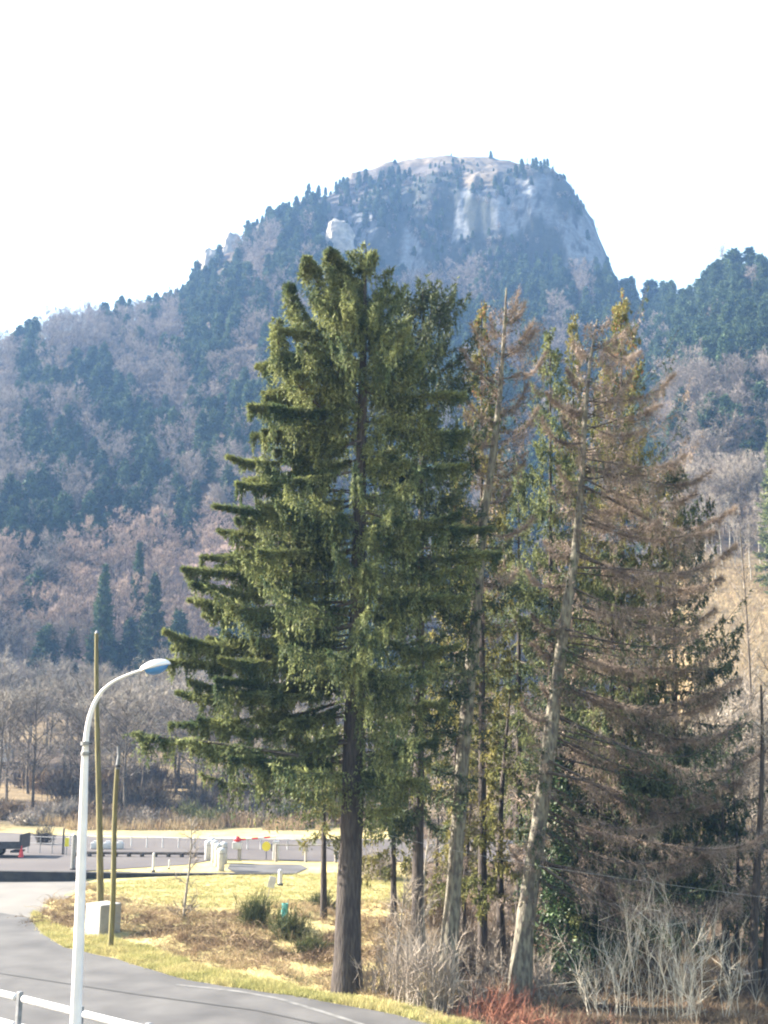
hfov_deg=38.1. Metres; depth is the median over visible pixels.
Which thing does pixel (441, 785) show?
bare tree
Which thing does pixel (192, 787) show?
bare shrub
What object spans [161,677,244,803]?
bare tree
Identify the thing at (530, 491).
conifer tree
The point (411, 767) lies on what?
bare tree
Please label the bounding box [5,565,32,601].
brown bare tree
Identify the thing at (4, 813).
hedge shrub
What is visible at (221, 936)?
bramble bush
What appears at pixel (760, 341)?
conifer tree
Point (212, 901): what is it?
meadow grass
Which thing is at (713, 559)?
birch tree
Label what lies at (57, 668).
bare tree
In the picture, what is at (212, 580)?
brown bare tree
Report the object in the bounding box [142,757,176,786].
bare shrub
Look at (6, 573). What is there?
brown bare tree
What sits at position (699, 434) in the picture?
bare tree
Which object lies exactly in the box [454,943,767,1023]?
undergrowth
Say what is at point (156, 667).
street lamp
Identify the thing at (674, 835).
spruce tree
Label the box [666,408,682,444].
conifer tree
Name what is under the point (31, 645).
bare tree
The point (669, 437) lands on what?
bare tree
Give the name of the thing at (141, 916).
bramble bush
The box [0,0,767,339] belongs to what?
sky
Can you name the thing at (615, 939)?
spruce tree
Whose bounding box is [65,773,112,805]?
bare shrub
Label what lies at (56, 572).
conifer tree
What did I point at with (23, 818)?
hedge shrub
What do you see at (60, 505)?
conifer tree
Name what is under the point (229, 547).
brown bare tree
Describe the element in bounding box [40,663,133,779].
bare tree
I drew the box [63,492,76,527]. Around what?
conifer tree
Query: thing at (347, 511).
conifer tree
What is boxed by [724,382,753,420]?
bare tree
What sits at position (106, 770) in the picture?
bare shrub
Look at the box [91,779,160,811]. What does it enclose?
bare shrub
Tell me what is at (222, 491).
bare tree
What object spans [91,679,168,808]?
bare tree
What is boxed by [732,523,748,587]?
birch tree
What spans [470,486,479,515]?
bare tree
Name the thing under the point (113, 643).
conifer tree
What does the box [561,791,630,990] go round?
ivy clad tree
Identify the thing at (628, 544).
bare tree
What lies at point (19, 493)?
conifer tree
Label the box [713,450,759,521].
bare tree
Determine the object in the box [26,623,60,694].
conifer tree
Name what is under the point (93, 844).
white block
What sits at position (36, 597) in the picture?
brown bare tree
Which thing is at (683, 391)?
conifer tree
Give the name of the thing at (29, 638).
brown bare tree
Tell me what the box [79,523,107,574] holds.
brown bare tree
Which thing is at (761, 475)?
bare tree
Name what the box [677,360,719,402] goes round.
bare tree
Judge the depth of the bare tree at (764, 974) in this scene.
36.90 m
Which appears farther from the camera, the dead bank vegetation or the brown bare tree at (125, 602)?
the brown bare tree at (125, 602)
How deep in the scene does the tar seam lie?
30.57 m
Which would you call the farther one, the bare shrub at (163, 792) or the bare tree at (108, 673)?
the bare tree at (108, 673)
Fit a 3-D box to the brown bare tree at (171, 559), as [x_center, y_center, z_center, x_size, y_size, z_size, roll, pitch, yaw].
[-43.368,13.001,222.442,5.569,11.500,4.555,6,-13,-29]
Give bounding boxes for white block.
[90,841,96,848]
[103,841,111,848]
[117,841,123,848]
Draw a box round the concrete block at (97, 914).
[85,901,120,935]
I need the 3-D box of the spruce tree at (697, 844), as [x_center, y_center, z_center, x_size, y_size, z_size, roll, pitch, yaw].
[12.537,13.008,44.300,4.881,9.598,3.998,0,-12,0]
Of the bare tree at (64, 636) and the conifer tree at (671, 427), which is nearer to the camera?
the bare tree at (64, 636)
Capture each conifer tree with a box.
[0,472,18,514]
[0,504,22,538]
[0,525,11,565]
[2,493,24,521]
[2,506,22,569]
[7,524,33,577]
[13,479,23,506]
[16,571,45,628]
[20,469,38,509]
[22,499,42,542]
[26,501,53,568]
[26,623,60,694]
[27,565,48,625]
[36,535,62,583]
[41,497,53,534]
[49,490,74,542]
[49,517,64,544]
[58,627,83,679]
[61,518,81,561]
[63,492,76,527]
[73,513,83,539]
[77,490,98,529]
[80,514,99,573]
[81,563,119,694]
[86,643,102,667]
[92,484,110,521]
[95,521,108,557]
[101,511,113,552]
[105,637,118,673]
[115,616,142,681]
[115,648,132,691]
[117,492,136,548]
[126,542,146,633]
[128,485,143,529]
[128,636,139,669]
[130,634,160,679]
[133,571,169,693]
[142,514,163,553]
[151,513,179,551]
[164,619,183,682]
[167,607,191,675]
[171,484,189,539]
[179,495,200,547]
[189,478,203,517]
[214,464,238,525]
[215,622,222,638]
[220,622,243,673]
[235,598,265,638]
[243,625,260,692]
[323,485,337,500]
[327,579,343,625]
[336,493,351,513]
[337,605,371,685]
[368,622,377,667]
[374,647,405,685]
[424,478,436,518]
[465,471,479,511]
[489,583,524,648]
[496,450,515,495]
[496,515,521,557]
[497,468,509,510]
[509,508,524,555]
[510,494,532,542]
[520,544,532,571]
[527,471,535,498]
[529,494,547,554]
[531,466,547,495]
[541,505,561,567]
[544,473,566,532]
[544,489,564,534]
[564,499,595,549]
[589,473,606,519]
[601,532,619,561]
[631,446,645,464]
[631,519,637,554]
[636,527,652,583]
[639,277,658,302]
[645,429,660,461]
[645,440,660,476]
[654,438,668,497]
[662,409,680,477]
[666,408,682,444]
[672,386,693,425]
[676,398,694,450]
[692,401,701,425]
[694,405,705,452]
[695,406,726,471]
[704,391,719,413]
[706,398,718,424]
[709,350,717,386]
[713,333,734,395]
[715,341,734,380]
[715,393,732,436]
[718,421,737,459]
[721,247,744,268]
[726,403,747,458]
[730,357,742,382]
[737,439,765,485]
[738,246,756,280]
[740,368,758,414]
[742,324,758,364]
[742,349,756,375]
[746,436,761,466]
[747,378,767,434]
[750,419,767,458]
[752,428,767,594]
[753,347,767,386]
[754,336,764,350]
[763,338,767,350]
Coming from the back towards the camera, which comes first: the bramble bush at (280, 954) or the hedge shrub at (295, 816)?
the hedge shrub at (295, 816)
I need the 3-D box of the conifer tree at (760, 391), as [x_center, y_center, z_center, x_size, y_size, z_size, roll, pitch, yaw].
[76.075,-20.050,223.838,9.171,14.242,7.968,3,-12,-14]
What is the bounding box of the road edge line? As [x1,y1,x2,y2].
[176,984,362,1023]
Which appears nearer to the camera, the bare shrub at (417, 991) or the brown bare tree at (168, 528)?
the bare shrub at (417, 991)
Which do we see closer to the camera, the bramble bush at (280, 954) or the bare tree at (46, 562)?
the bramble bush at (280, 954)
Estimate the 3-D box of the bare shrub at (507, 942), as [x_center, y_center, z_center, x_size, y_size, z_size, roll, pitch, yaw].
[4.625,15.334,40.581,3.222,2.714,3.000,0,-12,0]
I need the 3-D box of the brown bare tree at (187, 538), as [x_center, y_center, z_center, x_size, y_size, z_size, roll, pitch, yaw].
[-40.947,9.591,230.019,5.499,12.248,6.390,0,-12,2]
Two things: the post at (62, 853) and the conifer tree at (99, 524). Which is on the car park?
the post at (62, 853)
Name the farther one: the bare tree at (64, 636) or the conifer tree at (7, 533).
the conifer tree at (7, 533)
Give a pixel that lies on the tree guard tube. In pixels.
(286, 906)
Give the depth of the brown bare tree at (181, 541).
235.33 m
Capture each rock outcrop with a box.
[199,247,219,269]
[222,231,240,254]
[325,218,354,257]
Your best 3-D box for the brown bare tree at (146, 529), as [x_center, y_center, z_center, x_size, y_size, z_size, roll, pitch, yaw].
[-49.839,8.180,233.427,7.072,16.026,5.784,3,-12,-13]
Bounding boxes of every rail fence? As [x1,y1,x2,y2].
[27,836,77,853]
[69,835,301,849]
[275,844,336,861]
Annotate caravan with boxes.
[0,746,11,762]
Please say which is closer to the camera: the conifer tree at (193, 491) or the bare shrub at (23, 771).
the bare shrub at (23, 771)
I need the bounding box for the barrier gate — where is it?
[232,836,279,860]
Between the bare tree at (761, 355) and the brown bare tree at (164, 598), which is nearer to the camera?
the brown bare tree at (164, 598)
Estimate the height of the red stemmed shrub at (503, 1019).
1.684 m
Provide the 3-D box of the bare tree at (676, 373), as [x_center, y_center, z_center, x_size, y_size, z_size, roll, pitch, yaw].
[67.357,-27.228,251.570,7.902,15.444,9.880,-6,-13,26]
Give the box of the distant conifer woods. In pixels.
[0,156,767,529]
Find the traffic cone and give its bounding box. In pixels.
[17,846,24,857]
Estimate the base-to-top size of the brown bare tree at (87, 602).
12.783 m
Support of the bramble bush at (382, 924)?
on the terrain at (540, 211)
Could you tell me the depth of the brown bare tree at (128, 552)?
222.78 m
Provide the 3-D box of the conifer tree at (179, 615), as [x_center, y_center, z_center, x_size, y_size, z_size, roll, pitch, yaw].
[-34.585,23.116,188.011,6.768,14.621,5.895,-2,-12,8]
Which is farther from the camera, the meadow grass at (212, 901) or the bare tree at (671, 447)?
the bare tree at (671, 447)
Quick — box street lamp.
[70,659,170,1023]
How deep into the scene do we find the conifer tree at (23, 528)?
231.65 m
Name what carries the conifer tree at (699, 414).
on the terrain at (540, 211)
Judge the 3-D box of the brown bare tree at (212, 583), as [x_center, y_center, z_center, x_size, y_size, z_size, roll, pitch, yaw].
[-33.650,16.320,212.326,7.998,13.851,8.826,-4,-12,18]
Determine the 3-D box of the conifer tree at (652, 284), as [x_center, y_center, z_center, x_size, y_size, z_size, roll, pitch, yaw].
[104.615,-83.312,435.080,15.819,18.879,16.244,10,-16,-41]
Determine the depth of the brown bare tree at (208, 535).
231.01 m
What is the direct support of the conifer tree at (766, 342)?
on the terrain at (540, 211)
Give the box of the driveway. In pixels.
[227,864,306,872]
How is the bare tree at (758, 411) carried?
on the terrain at (540, 211)
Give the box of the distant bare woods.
[0,158,760,524]
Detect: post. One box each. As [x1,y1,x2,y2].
[61,828,64,854]
[70,834,76,869]
[151,853,154,871]
[277,869,282,885]
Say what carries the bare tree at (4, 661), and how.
on the terrain at (540, 211)
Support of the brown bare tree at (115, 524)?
on the terrain at (540, 211)
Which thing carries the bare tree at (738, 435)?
on the terrain at (540, 211)
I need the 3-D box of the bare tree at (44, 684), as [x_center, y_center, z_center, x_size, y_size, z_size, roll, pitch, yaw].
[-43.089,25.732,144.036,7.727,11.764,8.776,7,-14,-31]
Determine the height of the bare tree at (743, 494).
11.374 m
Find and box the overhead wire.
[364,829,765,897]
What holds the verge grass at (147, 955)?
on the terrain at (540, 211)
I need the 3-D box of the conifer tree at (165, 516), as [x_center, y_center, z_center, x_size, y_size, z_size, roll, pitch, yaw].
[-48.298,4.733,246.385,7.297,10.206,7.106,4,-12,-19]
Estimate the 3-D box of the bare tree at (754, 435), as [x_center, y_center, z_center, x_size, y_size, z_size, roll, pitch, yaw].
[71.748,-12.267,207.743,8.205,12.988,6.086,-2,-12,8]
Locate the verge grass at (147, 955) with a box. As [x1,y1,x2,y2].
[28,910,485,1023]
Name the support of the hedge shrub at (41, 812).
on the terrain at (540, 211)
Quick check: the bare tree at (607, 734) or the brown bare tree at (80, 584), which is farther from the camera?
the brown bare tree at (80, 584)
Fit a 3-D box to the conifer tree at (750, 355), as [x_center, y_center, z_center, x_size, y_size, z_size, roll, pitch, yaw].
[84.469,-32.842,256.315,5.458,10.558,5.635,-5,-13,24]
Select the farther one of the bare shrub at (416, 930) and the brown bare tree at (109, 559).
the brown bare tree at (109, 559)
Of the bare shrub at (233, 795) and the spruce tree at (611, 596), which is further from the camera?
the bare shrub at (233, 795)
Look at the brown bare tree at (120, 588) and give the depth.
199.39 m
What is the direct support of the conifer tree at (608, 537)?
on the terrain at (540, 211)
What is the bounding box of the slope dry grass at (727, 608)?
[660,560,767,770]
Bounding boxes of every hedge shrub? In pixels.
[0,796,36,817]
[0,800,21,819]
[6,807,47,825]
[20,803,74,820]
[22,798,78,820]
[42,797,78,814]
[59,808,106,823]
[73,801,112,816]
[89,801,138,819]
[110,803,147,818]
[117,807,157,822]
[119,805,170,826]
[133,803,182,825]
[156,814,193,824]
[167,796,215,817]
[181,808,224,825]
[204,805,237,815]
[220,809,260,825]
[222,795,263,814]
[237,805,270,823]
[261,798,299,819]
[269,802,309,820]
[287,809,321,826]
[305,813,339,827]
[326,810,340,825]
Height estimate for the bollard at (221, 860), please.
1.222 m
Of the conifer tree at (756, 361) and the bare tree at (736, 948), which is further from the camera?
the conifer tree at (756, 361)
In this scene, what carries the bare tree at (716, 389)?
on the terrain at (540, 211)
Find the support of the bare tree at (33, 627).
on the terrain at (540, 211)
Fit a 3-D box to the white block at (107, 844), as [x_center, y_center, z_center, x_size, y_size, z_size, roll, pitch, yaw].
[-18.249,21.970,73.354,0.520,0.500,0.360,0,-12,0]
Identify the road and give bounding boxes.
[0,880,88,916]
[0,913,426,1023]
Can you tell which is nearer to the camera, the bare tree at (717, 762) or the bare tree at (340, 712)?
the bare tree at (717, 762)
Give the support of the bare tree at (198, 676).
on the terrain at (540, 211)
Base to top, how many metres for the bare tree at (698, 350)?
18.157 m
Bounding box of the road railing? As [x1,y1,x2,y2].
[0,989,151,1023]
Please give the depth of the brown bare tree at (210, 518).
242.68 m
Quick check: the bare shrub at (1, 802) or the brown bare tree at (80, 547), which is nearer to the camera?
the bare shrub at (1, 802)
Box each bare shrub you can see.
[0,790,9,805]
[1,761,52,787]
[13,762,40,781]
[16,761,64,794]
[30,763,68,790]
[31,823,56,844]
[37,767,79,801]
[48,762,95,800]
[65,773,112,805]
[71,788,127,809]
[75,766,136,798]
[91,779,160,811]
[93,757,121,777]
[93,779,157,801]
[101,761,135,784]
[111,760,154,788]
[119,774,167,799]
[126,774,189,807]
[129,784,175,806]
[136,757,168,786]
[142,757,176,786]
[150,766,204,788]
[174,779,232,806]
[176,784,227,812]
[200,769,249,787]
[206,776,239,792]
[212,775,266,813]
[215,770,253,795]
[216,776,263,809]
[217,778,255,815]
[262,778,300,804]
[269,781,326,812]
[348,937,403,993]
[362,847,407,880]
[365,922,440,966]
[366,924,435,1001]
[372,873,442,981]
[385,911,452,1008]
[387,875,475,933]
[400,903,498,960]
[407,928,471,1014]
[437,911,504,968]
[441,888,477,929]
[443,953,494,1014]
[459,924,512,979]
[461,944,522,1010]
[471,905,554,967]
[477,946,552,985]
[487,873,514,916]
[490,890,540,921]
[506,949,575,1004]
[511,915,562,952]
[528,908,623,1016]
[533,915,572,973]
[540,941,634,978]
[559,921,638,973]
[559,950,661,996]
[561,865,665,1016]
[578,837,697,1020]
[630,877,741,1021]
[631,927,703,968]
[650,935,734,1003]
[684,914,766,1018]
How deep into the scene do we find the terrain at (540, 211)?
240.55 m
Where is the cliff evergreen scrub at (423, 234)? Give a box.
[323,158,610,287]
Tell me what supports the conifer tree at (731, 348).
on the terrain at (540, 211)
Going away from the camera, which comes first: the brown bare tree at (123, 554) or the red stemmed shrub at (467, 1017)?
the red stemmed shrub at (467, 1017)
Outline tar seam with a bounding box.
[0,973,320,1023]
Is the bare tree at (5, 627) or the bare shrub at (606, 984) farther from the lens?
the bare tree at (5, 627)
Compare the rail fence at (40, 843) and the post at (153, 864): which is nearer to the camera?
the post at (153, 864)
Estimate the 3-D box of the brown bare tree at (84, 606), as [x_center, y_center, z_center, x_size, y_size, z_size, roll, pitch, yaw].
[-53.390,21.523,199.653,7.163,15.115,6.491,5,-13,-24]
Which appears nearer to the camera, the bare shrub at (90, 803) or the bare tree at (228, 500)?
the bare shrub at (90, 803)
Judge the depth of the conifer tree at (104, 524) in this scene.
247.63 m
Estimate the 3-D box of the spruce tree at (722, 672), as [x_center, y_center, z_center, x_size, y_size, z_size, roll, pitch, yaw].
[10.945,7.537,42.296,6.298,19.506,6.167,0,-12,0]
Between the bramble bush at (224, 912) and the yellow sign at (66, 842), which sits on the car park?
the yellow sign at (66, 842)
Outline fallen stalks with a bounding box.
[27,881,476,1013]
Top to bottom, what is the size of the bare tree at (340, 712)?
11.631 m
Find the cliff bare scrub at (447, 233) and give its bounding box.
[312,160,599,277]
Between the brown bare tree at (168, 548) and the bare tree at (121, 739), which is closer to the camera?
the bare tree at (121, 739)
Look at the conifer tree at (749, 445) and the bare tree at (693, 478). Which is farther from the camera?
the conifer tree at (749, 445)
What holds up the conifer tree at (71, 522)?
on the terrain at (540, 211)
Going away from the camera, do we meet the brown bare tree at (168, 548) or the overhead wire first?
the overhead wire
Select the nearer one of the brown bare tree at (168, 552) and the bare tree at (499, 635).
the bare tree at (499, 635)
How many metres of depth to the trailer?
67.97 m
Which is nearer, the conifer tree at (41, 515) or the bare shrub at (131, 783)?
the bare shrub at (131, 783)
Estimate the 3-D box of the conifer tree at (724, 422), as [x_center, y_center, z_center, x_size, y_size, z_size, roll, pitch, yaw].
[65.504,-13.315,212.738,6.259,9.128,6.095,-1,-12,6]
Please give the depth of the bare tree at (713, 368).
242.54 m
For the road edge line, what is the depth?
30.36 m
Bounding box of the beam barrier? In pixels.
[76,851,204,856]
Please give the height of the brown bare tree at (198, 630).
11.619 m
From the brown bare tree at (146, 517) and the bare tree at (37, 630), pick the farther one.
the brown bare tree at (146, 517)
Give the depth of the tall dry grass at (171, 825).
90.23 m
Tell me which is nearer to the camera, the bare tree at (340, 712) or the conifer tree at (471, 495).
the bare tree at (340, 712)
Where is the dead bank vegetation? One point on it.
(217, 958)
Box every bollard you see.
[205,840,210,859]
[211,840,218,862]
[214,843,221,865]
[217,848,224,870]
[221,842,227,863]
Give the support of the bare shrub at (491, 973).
on the terrain at (540, 211)
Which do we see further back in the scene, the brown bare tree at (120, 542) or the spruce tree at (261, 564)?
the brown bare tree at (120, 542)
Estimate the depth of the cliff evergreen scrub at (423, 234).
478.95 m
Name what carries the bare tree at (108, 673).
on the terrain at (540, 211)
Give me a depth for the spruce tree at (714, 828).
39.12 m
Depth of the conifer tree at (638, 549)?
205.96 m
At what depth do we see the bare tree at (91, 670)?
162.44 m
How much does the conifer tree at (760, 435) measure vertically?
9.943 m
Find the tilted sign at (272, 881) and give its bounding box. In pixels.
[267,876,276,895]
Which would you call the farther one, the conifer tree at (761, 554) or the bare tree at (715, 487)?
the bare tree at (715, 487)
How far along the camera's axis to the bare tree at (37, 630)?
188.89 m
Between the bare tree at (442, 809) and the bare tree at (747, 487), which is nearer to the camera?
the bare tree at (442, 809)
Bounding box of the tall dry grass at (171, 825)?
[0,804,330,830]
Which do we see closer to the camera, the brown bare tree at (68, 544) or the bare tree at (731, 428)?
the bare tree at (731, 428)
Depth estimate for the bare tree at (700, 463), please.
185.45 m
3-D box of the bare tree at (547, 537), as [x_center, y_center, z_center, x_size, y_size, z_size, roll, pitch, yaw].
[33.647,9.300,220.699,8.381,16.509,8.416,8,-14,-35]
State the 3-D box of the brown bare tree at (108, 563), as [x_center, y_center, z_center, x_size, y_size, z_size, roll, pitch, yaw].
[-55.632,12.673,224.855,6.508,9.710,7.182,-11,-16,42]
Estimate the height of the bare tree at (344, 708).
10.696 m
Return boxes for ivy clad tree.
[533,738,603,994]
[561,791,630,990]
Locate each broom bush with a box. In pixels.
[231,884,281,927]
[254,900,320,941]
[286,926,333,957]
[298,887,335,906]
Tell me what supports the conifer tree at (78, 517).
on the terrain at (540, 211)
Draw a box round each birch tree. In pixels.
[694,483,709,549]
[705,523,723,591]
[708,490,729,567]
[718,492,734,546]
[724,503,739,565]
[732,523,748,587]
[741,514,756,578]
[746,503,766,573]
[752,511,767,574]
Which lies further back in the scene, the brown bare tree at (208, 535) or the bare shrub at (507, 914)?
the brown bare tree at (208, 535)
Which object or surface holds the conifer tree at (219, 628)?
on the terrain at (540, 211)
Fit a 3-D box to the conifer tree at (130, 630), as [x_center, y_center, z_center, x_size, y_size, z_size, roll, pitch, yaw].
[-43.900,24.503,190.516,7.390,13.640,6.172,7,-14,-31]
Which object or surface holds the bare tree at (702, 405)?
on the terrain at (540, 211)
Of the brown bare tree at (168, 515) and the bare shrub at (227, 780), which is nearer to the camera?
the bare shrub at (227, 780)
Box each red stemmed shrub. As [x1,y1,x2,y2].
[425,996,511,1023]
[448,987,549,1023]
[451,969,539,1017]
[498,990,591,1023]
[544,1008,622,1023]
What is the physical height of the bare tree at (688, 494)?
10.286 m
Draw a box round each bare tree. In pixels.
[0,527,22,567]
[0,534,13,565]
[0,537,14,566]
[0,537,20,576]
[0,552,19,591]
[0,558,16,595]
[0,564,24,629]
[0,577,34,631]
[0,584,22,660]
[0,618,29,676]
[0,621,12,663]
[0,645,33,690]
[0,661,37,721]
[0,665,17,686]
[0,665,22,724]
[0,679,34,786]
[0,679,47,764]
[0,683,41,800]
[0,686,28,754]
[1,578,33,604]
[1,652,35,713]
[1,677,60,793]
[3,609,32,653]
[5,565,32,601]
[6,529,40,587]
[6,677,85,806]
[8,637,41,682]
[9,534,33,574]
[9,613,46,678]
[12,610,45,666]
[16,662,50,742]
[20,650,84,746]
[21,610,58,637]
[23,619,63,662]
[26,524,72,594]
[26,580,56,621]
[27,498,49,534]
[28,555,62,610]
[28,668,76,755]
[30,588,78,635]
[32,541,77,589]
[35,656,74,710]
[40,605,78,643]
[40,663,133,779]
[40,667,106,780]
[43,555,60,598]
[44,535,77,584]
[45,585,89,651]
[46,687,93,773]
[47,576,71,624]
[48,618,91,673]
[48,685,119,782]
[49,538,73,578]
[50,690,116,782]
[54,562,89,606]
[55,672,81,724]
[57,590,82,629]
[58,530,92,593]
[58,675,87,739]
[61,563,96,626]
[62,549,97,577]
[63,567,97,609]
[66,514,101,566]
[68,657,113,695]
[71,610,94,659]
[71,675,110,756]
[72,540,100,593]
[72,566,100,614]
[72,594,98,642]
[73,671,138,767]
[74,660,124,715]
[76,589,98,640]
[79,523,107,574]
[80,521,113,574]
[85,538,118,577]
[88,670,140,771]
[89,600,116,632]
[90,552,119,578]
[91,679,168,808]
[92,575,117,609]
[95,546,134,593]
[95,577,137,638]
[98,539,128,600]
[101,691,160,799]
[103,663,180,772]
[104,524,136,572]
[105,505,139,541]
[107,667,192,799]
[109,529,140,590]
[109,666,151,741]
[110,583,128,621]
[111,531,130,554]
[111,575,133,631]
[113,608,146,638]
[114,515,148,586]
[114,571,148,622]
[116,512,137,542]
[123,647,188,732]
[124,568,137,596]
[128,545,155,578]
[132,514,153,553]
[132,515,162,559]
[133,577,170,600]
[136,506,163,565]
[136,694,170,768]
[138,585,147,613]
[141,597,183,644]
[142,548,171,588]
[143,547,174,598]
[144,515,180,565]
[144,560,185,620]
[144,669,194,762]
[145,539,177,597]
[149,502,177,544]
[151,617,170,641]
[151,683,208,792]
[152,537,181,570]
[154,815,209,916]
[155,549,180,596]
[156,539,180,572]
[156,672,241,800]
[157,671,210,771]
[159,641,210,730]
[160,587,190,620]
[161,582,191,609]
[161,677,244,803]
[163,524,186,559]
[165,532,188,564]
[167,667,201,718]
[169,599,196,636]
[170,603,205,637]
[173,531,198,563]
[173,545,201,590]
[178,674,235,772]
[180,548,209,597]
[182,561,215,628]
[182,668,210,707]
[184,591,213,635]
[186,618,212,670]
[187,609,214,640]
[187,701,242,804]
[190,517,212,547]
[190,522,216,554]
[192,496,224,546]
[193,618,219,638]
[195,517,229,583]
[197,546,230,584]
[197,566,224,598]
[197,671,232,682]
[199,529,225,562]
[204,484,235,525]
[207,508,232,543]
[209,483,243,528]
[217,537,240,554]
[224,504,237,530]
[232,687,287,811]
[233,706,262,793]
[243,493,269,505]
[244,704,306,799]
[275,676,321,748]
[294,693,344,792]
[330,682,344,725]
[332,691,369,730]
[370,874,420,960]
[385,714,433,839]
[397,700,452,873]
[404,814,445,965]
[407,711,475,842]
[415,483,441,518]
[424,619,446,637]
[428,612,449,661]
[429,738,488,876]
[436,724,515,897]
[441,799,477,940]
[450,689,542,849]
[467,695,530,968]
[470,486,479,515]
[488,607,515,658]
[488,716,540,856]
[493,617,516,666]
[499,701,581,859]
[504,533,540,588]
[506,623,535,660]
[512,544,532,572]
[530,689,645,789]
[537,524,571,567]
[610,529,639,559]
[612,543,656,604]
[650,431,687,463]
[652,682,767,868]
[656,419,689,457]
[658,381,678,415]
[662,363,691,396]
[662,709,759,877]
[663,473,704,534]
[663,496,697,559]
[665,381,692,410]
[666,375,694,409]
[668,455,700,487]
[674,441,699,468]
[675,389,715,442]
[675,430,729,494]
[675,461,706,503]
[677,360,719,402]
[677,455,714,515]
[677,463,702,510]
[678,337,708,396]
[680,398,719,430]
[681,358,709,399]
[684,369,722,404]
[685,722,753,840]
[689,426,714,465]
[690,431,715,481]
[690,670,767,750]
[691,778,727,938]
[692,363,727,398]
[692,375,722,400]
[692,383,719,399]
[692,434,735,472]
[695,422,728,467]
[696,357,730,400]
[696,692,767,820]
[698,446,741,511]
[699,468,742,533]
[700,384,725,397]
[701,462,739,529]
[705,460,742,502]
[705,473,738,533]
[705,748,759,975]
[706,409,758,459]
[709,689,767,828]
[712,347,740,390]
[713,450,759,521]
[714,456,754,517]
[714,461,756,541]
[714,679,767,1003]
[715,453,746,512]
[717,352,754,403]
[717,747,767,874]
[719,666,767,751]
[720,383,749,403]
[721,413,752,459]
[721,451,764,525]
[721,532,767,854]
[723,369,740,403]
[724,350,755,403]
[724,356,755,389]
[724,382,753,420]
[726,684,767,776]
[727,692,767,809]
[728,458,766,516]
[731,377,758,433]
[734,448,767,505]
[740,361,759,385]
[742,650,767,989]
[744,461,766,502]
[745,412,767,457]
[745,484,767,545]
[749,356,767,384]
[751,464,767,491]
[753,399,767,429]
[755,345,767,380]
[756,352,767,376]
[759,354,767,379]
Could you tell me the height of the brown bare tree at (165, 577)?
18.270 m
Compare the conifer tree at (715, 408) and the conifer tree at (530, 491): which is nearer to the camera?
the conifer tree at (715, 408)
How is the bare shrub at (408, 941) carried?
on the terrain at (540, 211)
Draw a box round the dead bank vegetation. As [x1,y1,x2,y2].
[36,880,469,1016]
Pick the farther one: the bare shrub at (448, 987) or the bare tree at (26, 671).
the bare tree at (26, 671)
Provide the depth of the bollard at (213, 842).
65.22 m
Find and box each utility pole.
[94,630,103,901]
[108,746,120,946]
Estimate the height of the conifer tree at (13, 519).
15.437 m
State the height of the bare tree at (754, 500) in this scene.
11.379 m
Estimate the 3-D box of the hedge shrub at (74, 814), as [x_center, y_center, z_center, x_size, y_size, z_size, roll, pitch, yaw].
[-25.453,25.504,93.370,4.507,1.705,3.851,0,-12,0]
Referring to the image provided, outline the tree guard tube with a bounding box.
[281,899,288,920]
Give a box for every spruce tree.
[121,240,503,995]
[296,754,341,919]
[361,769,428,921]
[363,273,489,971]
[402,475,518,925]
[433,285,551,988]
[436,298,526,976]
[459,464,591,925]
[497,281,767,1005]
[504,327,601,956]
[538,540,695,980]
[539,780,669,972]
[545,314,599,818]
[557,287,706,970]
[598,685,722,990]
[605,460,767,963]
[662,720,763,944]
[679,782,767,976]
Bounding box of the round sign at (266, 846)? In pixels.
[262,842,270,858]
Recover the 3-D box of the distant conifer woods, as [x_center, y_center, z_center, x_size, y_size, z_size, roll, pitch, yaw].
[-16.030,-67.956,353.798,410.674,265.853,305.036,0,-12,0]
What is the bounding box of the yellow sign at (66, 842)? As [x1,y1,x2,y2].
[65,838,68,854]
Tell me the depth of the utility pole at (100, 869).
44.12 m
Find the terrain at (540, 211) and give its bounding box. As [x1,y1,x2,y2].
[0,155,767,1023]
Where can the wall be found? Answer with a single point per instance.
(19, 875)
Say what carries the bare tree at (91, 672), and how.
on the terrain at (540, 211)
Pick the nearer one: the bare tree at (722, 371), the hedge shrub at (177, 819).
the hedge shrub at (177, 819)
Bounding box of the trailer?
[0,832,30,854]
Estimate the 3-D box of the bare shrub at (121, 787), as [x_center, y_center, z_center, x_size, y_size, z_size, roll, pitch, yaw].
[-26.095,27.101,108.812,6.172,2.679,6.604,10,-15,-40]
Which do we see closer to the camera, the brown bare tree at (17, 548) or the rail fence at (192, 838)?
the rail fence at (192, 838)
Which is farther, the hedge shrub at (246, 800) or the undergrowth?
the hedge shrub at (246, 800)
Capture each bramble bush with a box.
[5,909,85,926]
[55,901,90,912]
[121,913,175,927]
[129,922,182,937]
[152,919,220,934]
[180,932,223,946]
[186,916,240,934]
[188,925,279,945]
[193,907,240,920]
[231,935,281,953]
[260,946,306,961]
[292,928,361,945]
[297,943,333,965]
[361,912,410,933]
[361,942,387,959]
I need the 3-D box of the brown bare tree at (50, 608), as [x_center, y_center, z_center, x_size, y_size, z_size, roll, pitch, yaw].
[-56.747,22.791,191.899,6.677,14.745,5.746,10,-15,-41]
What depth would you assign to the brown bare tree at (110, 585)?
208.41 m
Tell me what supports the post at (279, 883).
on the terrain at (540, 211)
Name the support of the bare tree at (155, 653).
on the terrain at (540, 211)
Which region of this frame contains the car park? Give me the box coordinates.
[0,832,546,870]
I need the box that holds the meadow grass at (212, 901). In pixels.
[86,869,411,914]
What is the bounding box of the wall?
[0,870,296,881]
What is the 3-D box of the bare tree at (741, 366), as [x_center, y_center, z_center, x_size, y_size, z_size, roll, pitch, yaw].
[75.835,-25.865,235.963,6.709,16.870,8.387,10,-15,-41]

